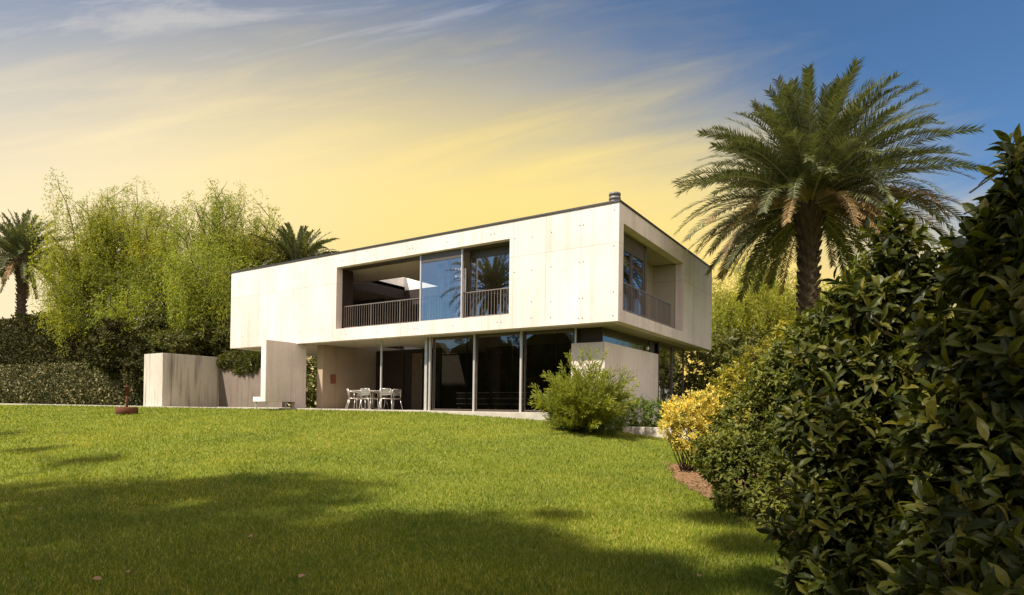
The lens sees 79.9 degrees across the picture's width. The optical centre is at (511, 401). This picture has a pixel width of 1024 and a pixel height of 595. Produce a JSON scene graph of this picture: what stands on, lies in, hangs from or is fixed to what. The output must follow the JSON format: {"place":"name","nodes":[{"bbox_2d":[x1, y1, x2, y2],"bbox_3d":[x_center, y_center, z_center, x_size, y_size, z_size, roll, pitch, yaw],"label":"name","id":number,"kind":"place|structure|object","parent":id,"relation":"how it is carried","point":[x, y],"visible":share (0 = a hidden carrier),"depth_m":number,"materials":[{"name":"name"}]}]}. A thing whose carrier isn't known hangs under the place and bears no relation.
{"place":"outdoors","nodes":[
{"label":"outdoors","id":0,"kind":"place"},
{"bbox_2d":[0,403,216,407],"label":"path","id":1,"kind":"structure","parent":0,"point":[99,405],"depth_m":34.53,"materials":[{"name":"beige concrete"}]},
{"bbox_2d":[188,298,248,374],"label":"spilling shrub","id":2,"kind":"object","parent":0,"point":[226,348],"visible":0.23,"depth_m":33.86,"materials":[{"name":"green plant"}]},
{"bbox_2d":[218,407,554,420],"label":"terrace","id":3,"kind":"structure","parent":0,"point":[531,415],"depth_m":20.11,"materials":[{"name":"beige concrete"}]},
{"bbox_2d":[345,388,361,408],"bbox_3d":[-6.238,-0.111,24.126,0.606,0.816,0.566,1,-1,-22],"label":"patio chair","id":4,"kind":"object","parent":3,"relation":"on","point":[348,391],"visible":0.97,"depth_m":24.00,"materials":[{"name":"metal"}]},
{"bbox_2d":[354,392,367,408],"bbox_3d":[-6.385,-0.095,25.908,0.566,0.816,0.606,1,-1,-2],"label":"patio chair","id":5,"kind":"object","parent":3,"relation":"on","point":[365,401],"visible":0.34,"depth_m":26.11,"materials":[{"name":"metal"}]},
{"bbox_2d":[350,390,382,408],"bbox_3d":[-5.625,-0.068,24.720,1.820,0.750,1.820,0,-1,33],"label":"patio table","id":6,"kind":"object","parent":3,"relation":"on","point":[372,407],"visible":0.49,"depth_m":24.69,"materials":[{"name":"metal"}]},
{"bbox_2d":[359,388,378,409],"bbox_3d":[-5.511,-0.107,23.587,0.566,0.816,0.606,0,-1,25],"label":"patio chair","id":7,"kind":"object","parent":3,"relation":"on","point":[365,390],"visible":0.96,"depth_m":23.41,"materials":[{"name":"metal"}]},
{"bbox_2d":[370,393,388,408],"bbox_3d":[-5.533,-0.087,25.602,0.566,0.816,0.606,0,-1,43],"label":"patio chair","id":8,"kind":"object","parent":3,"relation":"on","point":[379,399],"visible":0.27,"depth_m":25.58,"materials":[{"name":"metal"}]},
{"bbox_2d":[378,388,393,409],"bbox_3d":[-4.789,-0.100,23.306,0.566,0.816,0.606,1,-1,-5],"label":"patio chair","id":9,"kind":"object","parent":3,"relation":"on","point":[385,390],"visible":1,"depth_m":23.09,"materials":[{"name":"metal"}]},
{"bbox_2d":[383,389,402,409],"bbox_3d":[-4.706,-0.090,24.235,0.606,0.816,0.566,0,-1,43],"label":"patio chair","id":10,"kind":"object","parent":3,"relation":"on","point":[397,390],"visible":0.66,"depth_m":24.15,"materials":[{"name":"metal"}]},
{"bbox_2d":[0,404,931,594],"bbox_3d":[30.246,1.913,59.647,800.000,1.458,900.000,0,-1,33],"label":"ground","id":11,"kind":"structure","parent":0,"point":[274,517],"depth_m":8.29,"materials":[{"name":"green plant"}]},
{"bbox_2d":[0,209,71,315],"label":"date palm","id":12,"kind":"object","parent":11,"relation":"on","point":[17,246],"visible":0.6,"depth_m":55.19,"materials":[{"name":"green plant"}]},
{"bbox_2d":[24,234,105,362],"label":"weeping tree","id":13,"kind":"object","parent":11,"relation":"on","point":[66,323],"visible":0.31,"depth_m":45.03,"materials":[{"name":"green plant"}]},
{"bbox_2d":[25,167,145,335],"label":"weeping tree","id":14,"kind":"object","parent":11,"relation":"on","point":[58,254],"visible":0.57,"depth_m":44.54,"materials":[{"name":"green plant"}]},
{"bbox_2d":[0,351,215,405],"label":"ivy bank","id":15,"kind":"structure","parent":11,"relation":"on","point":[67,385],"depth_m":40.54,"materials":[{"name":"green plant"}]},
{"bbox_2d":[0,306,219,390],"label":"tall hedge","id":16,"kind":"object","parent":11,"relation":"on","point":[23,341],"visible":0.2,"depth_m":49.24,"materials":[{"name":"green plant"}]},
{"bbox_2d":[67,175,159,304],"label":"weeping tree","id":17,"kind":"object","parent":11,"relation":"on","point":[115,250],"visible":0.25,"depth_m":45.97,"materials":[{"name":"green plant"}]},
{"bbox_2d":[115,407,137,413],"bbox_3d":[-15.737,0.354,24.998,0.800,0.280,0.800,0,-1,33],"label":"planter tub","id":18,"kind":"object","parent":11,"relation":"on","point":[125,410],"visible":0.98,"depth_m":24.67,"materials":[{"name":"metal"}]},
{"bbox_2d":[84,278,168,385],"bbox_3d":[-24.399,-3.902,39.138,5.568,8.446,5.204,1,-1,9],"label":"weeping tree","id":19,"kind":"object","parent":11,"relation":"on","point":[128,312],"visible":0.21,"depth_m":38.11,"materials":[{"name":"green plant"}]},
{"bbox_2d":[124,386,129,406],"bbox_3d":[-16.487,-0.119,26.203,0.220,1.160,0.220,0,-1,33],"label":"garden lamp","id":20,"kind":"object","parent":11,"relation":"on","point":[127,390],"visible":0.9,"depth_m":26.15,"materials":[{"name":"metal"}]},
{"bbox_2d":[77,290,195,396],"bbox_3d":[-21.005,-3.337,36.452,7.336,7.364,6.503,0,-1,33],"label":"dark shrub","id":21,"kind":"object","parent":11,"relation":"on","point":[129,359],"visible":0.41,"depth_m":35.11,"materials":[{"name":"green plant"}]},
{"bbox_2d":[103,199,194,311],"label":"weeping tree","id":22,"kind":"object","parent":11,"relation":"on","point":[151,221],"visible":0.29,"depth_m":44.37,"materials":[{"name":"green plant"}]},
{"bbox_2d":[143,353,219,406],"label":"garden block","id":23,"kind":"structure","parent":11,"relation":"on","point":[178,380],"depth_m":32.23,"materials":[{"name":"concrete"}]},
{"bbox_2d":[132,305,230,355],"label":"spilling shrub","id":24,"kind":"object","parent":23,"relation":"on","point":[166,336],"visible":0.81,"depth_m":34.00,"materials":[{"name":"green plant"}]},
{"bbox_2d":[54,255,316,407],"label":"dark shrub","id":25,"kind":"object","parent":11,"relation":"on","point":[311,376],"visible":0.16,"depth_m":41.76,"materials":[{"name":"green plant"}]},
{"bbox_2d":[127,178,266,292],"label":"weeping tree","id":26,"kind":"object","parent":11,"relation":"on","point":[219,228],"visible":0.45,"depth_m":41.81,"materials":[{"name":"green plant"}]},
{"bbox_2d":[139,234,261,356],"bbox_3d":[-17.614,-4.899,36.023,7.121,10.552,7.187,1,-1,-2],"label":"weeping tree","id":27,"kind":"object","parent":11,"relation":"on","point":[203,293],"visible":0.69,"depth_m":34.33,"materials":[{"name":"green plant"}]},
{"bbox_2d":[219,360,286,407],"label":"retaining wall","id":28,"kind":"structure","parent":11,"relation":"on","point":[236,390],"depth_m":32.83,"materials":[{"name":"beige concrete"}]},
{"bbox_2d":[216,350,260,375],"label":"spilling shrub","id":29,"kind":"object","parent":28,"relation":"on","point":[248,359],"visible":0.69,"depth_m":32.51,"materials":[{"name":"green plant"}]},
{"bbox_2d":[208,183,309,270],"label":"weeping tree","id":30,"kind":"object","parent":11,"relation":"on","point":[268,248],"visible":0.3,"depth_m":43.92,"materials":[{"name":"green plant"}]},
{"bbox_2d":[248,222,338,405],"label":"date palm","id":31,"kind":"object","parent":11,"relation":"on","point":[293,251],"visible":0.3,"depth_m":44.70,"materials":[{"name":"green plant"}]},
{"bbox_2d":[230,191,712,423],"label":"concrete house","id":32,"kind":"structure","parent":11,"relation":"on","point":[500,316],"depth_m":22.33,"materials":[{"name":"white concrete"}]},
{"bbox_2d":[384,354,404,408],"bbox_3d":[-5.375,-0.908,27.881,1.200,2.500,0.047,0,-1,33],"label":"door","id":33,"kind":"structure","parent":32,"relation":"in","point":[394,363],"depth_m":27.82,"materials":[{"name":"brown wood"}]},
{"bbox_2d":[411,353,422,409],"bbox_3d":[-4.201,-0.900,27.119,0.600,2.500,0.047,0,-1,33],"label":"door","id":34,"kind":"structure","parent":32,"relation":"in","point":[417,358],"depth_m":27.09,"materials":[{"name":"brown wood"}]},
{"bbox_2d":[419,248,463,321],"bbox_3d":[-2.514,-4.083,21.649,1.930,2.440,0.070,0,-1,33],"label":"window","id":35,"kind":"structure","parent":32,"relation":"in","point":[457,253],"depth_m":21.59,"materials":[{"name":"grey metal"}]},
{"bbox_2d":[432,335,476,410],"bbox_3d":[-2.094,-1.027,22.107,1.950,2.670,0.070,0,-1,33],"label":"window","id":36,"kind":"structure","parent":32,"relation":"in","point":[452,388],"depth_m":22.12,"materials":[{"name":"black glass"}]},
{"bbox_2d":[469,245,509,315],"bbox_3d":[-0.624,-4.065,20.924,2.030,2.440,0.070,0,-1,33],"label":"window","id":37,"kind":"structure","parent":32,"relation":"in","point":[503,250],"depth_m":21.14,"materials":[{"name":"grey metal"}]},
{"bbox_2d":[476,332,519,410],"bbox_3d":[-0.456,-1.017,20.984,1.860,2.670,0.070,0,-1,33],"label":"window","id":38,"kind":"structure","parent":32,"relation":"in","point":[497,354],"depth_m":20.99,"materials":[{"name":"black glass"}]},
{"bbox_2d":[523,328,574,411],"bbox_3d":[1.190,-1.005,19.976,1.840,2.670,0.070,0,-1,33],"label":"window","id":39,"kind":"structure","parent":32,"relation":"in","point":[544,349],"depth_m":20.09,"materials":[{"name":"black glass"}]},
{"bbox_2d":[623,234,631,312],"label":"window","id":40,"kind":"structure","parent":32,"relation":"in","point":[627,247],"depth_m":19.56,"materials":[{"name":"grey metal"}]},
{"bbox_2d":[632,239,644,317],"bbox_3d":[4.111,-3.941,20.084,0.070,2.540,1.100,0,-1,33],"label":"window","id":41,"kind":"structure","parent":32,"relation":"in","point":[638,250],"depth_m":20.22,"materials":[{"name":"grey metal"}]},
{"bbox_2d":[657,342,672,416],"bbox_3d":[5.908,-0.746,23.657,0.070,2.990,1.550,0,-1,33],"label":"window","id":42,"kind":"structure","parent":32,"relation":"in","point":[658,343],"depth_m":24.26,"materials":[{"name":"grey metal"}]},
{"bbox_2d":[672,346,683,416],"bbox_3d":[6.738,-0.722,24.936,0.070,2.990,1.500,0,-1,33],"label":"window","id":43,"kind":"structure","parent":32,"relation":"in","point":[673,346],"depth_m":25.53,"materials":[{"name":"grey metal"}]},
{"bbox_2d":[528,345,639,431],"bbox_3d":[1.912,-0.382,16.671,2.957,2.419,3.172,1,-1,-7],"label":"juniper bush","id":44,"kind":"object","parent":11,"relation":"on","point":[573,406],"visible":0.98,"depth_m":16.07,"materials":[{"name":"green plant"}]},
{"bbox_2d":[556,402,628,435],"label":"clipped shrub","id":45,"kind":"object","parent":11,"relation":"on","point":[602,426],"visible":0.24,"depth_m":16.25,"materials":[{"name":"green plant"}]},
{"bbox_2d":[605,426,695,440],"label":"planter wall","id":46,"kind":"structure","parent":11,"relation":"on","point":[650,431],"depth_m":17.23,"materials":[{"name":"concrete"}]},
{"bbox_2d":[674,322,781,415],"bbox_3d":[10.521,-1.169,30.093,7.286,5.533,3.792,1,-1,1],"label":"dark shrub","id":47,"kind":"object","parent":11,"relation":"on","point":[716,355],"visible":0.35,"depth_m":29.24,"materials":[{"name":"green plant"}]},
{"bbox_2d":[688,262,787,375],"bbox_3d":[12.714,-3.660,35.772,6.267,8.878,6.075,0,-1,33],"label":"weeping tree","id":48,"kind":"object","parent":11,"relation":"on","point":[740,316],"visible":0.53,"depth_m":34.89,"materials":[{"name":"green plant"}]},
{"bbox_2d":[720,248,821,354],"bbox_3d":[15.712,-4.674,38.046,7.726,11.025,6.531,0,-1,33],"label":"weeping tree","id":49,"kind":"object","parent":11,"relation":"on","point":[784,302],"visible":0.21,"depth_m":36.80,"materials":[{"name":"green plant"}]},
{"bbox_2d":[783,280,839,324],"bbox_3d":[18.273,-3.107,35.367,6.059,7.911,5.710,0,-1,33],"label":"weeping tree","id":50,"kind":"object","parent":11,"relation":"on","point":[826,289],"depth_m":35.51,"materials":[{"name":"green plant"}]},
{"bbox_2d":[671,56,986,332],"bbox_3d":[10.211,-4.751,21.073,9.813,12.492,9.526,0,-1,33],"label":"date palm","id":51,"kind":"object","parent":11,"relation":"on","point":[809,176],"visible":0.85,"depth_m":19.67,"materials":[{"name":"green plant"}]},
{"bbox_2d":[770,520,1023,594],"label":"laurel bush","id":52,"kind":"object","parent":11,"relation":"on","point":[806,575],"visible":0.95,"depth_m":3.20,"materials":[{"name":"green plant"}]},
{"bbox_2d":[872,123,1023,587],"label":"laurel bush","id":53,"kind":"object","parent":11,"relation":"on","point":[967,435],"visible":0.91,"depth_m":3.62,"materials":[{"name":"green plant"}]},
{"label":"planting bed","id":54,"kind":"structure","parent":11,"relation":"on","visible":0},
{"bbox_2d":[607,394,701,427],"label":"hedge","id":55,"kind":"object","parent":54,"relation":"on","point":[646,408],"visible":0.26,"depth_m":17.66,"materials":[{"name":"green plant"}]},
{"bbox_2d":[0,0,1023,410],"label":"sky","id":56,"kind":"structure","parent":0,"point":[366,123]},
{"bbox_2d":[661,462,792,540],"bbox_3d":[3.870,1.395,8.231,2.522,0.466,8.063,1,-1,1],"label":"leaf litter","id":57,"kind":"object","parent":0,"point":[705,484],"visible":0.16,"depth_m":10.08,"materials":[{"name":"brown plant"}]},
{"bbox_2d":[656,383,735,472],"bbox_3d":[3.474,0.476,11.392,1.318,1.690,1.498,0,-1,33],"label":"golden shrub","id":58,"kind":"object","parent":57,"relation":"on","point":[676,424],"visible":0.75,"depth_m":11.30,"materials":[{"name":"yellow plant"}]},
{"bbox_2d":[687,346,828,540],"bbox_3d":[3.359,0.380,7.747,2.293,2.448,3.106,0,-1,33],"label":"evergreen shrub","id":59,"kind":"object","parent":57,"relation":"on","point":[742,451],"visible":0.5,"depth_m":7.91,"materials":[{"name":"green plant"}]},
{"bbox_2d":[699,313,819,466],"bbox_3d":[5.410,-0.338,12.185,3.578,3.378,2.087,1,-1,1],"label":"lime shrub","id":60,"kind":"object","parent":57,"relation":"on","point":[733,376],"visible":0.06,"depth_m":12.46,"materials":[{"name":"green plant"}]},
{"bbox_2d":[755,251,951,481],"bbox_3d":[4.610,-0.257,8.046,2.592,3.507,1.733,0,-1,33],"label":"evergreen shrub","id":61,"kind":"object","parent":57,"relation":"on","point":[769,374],"visible":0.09,"depth_m":8.09,"materials":[{"name":"green plant"}]},
{"bbox_2d":[755,193,958,572],"bbox_3d":[2.999,-0.115,5.007,1.713,3.399,2.124,0,-1,33],"label":"laurel bush","id":62,"kind":"object","parent":57,"relation":"on","point":[861,370],"visible":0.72,"depth_m":4.92,"materials":[{"name":"green plant"}]}
]}

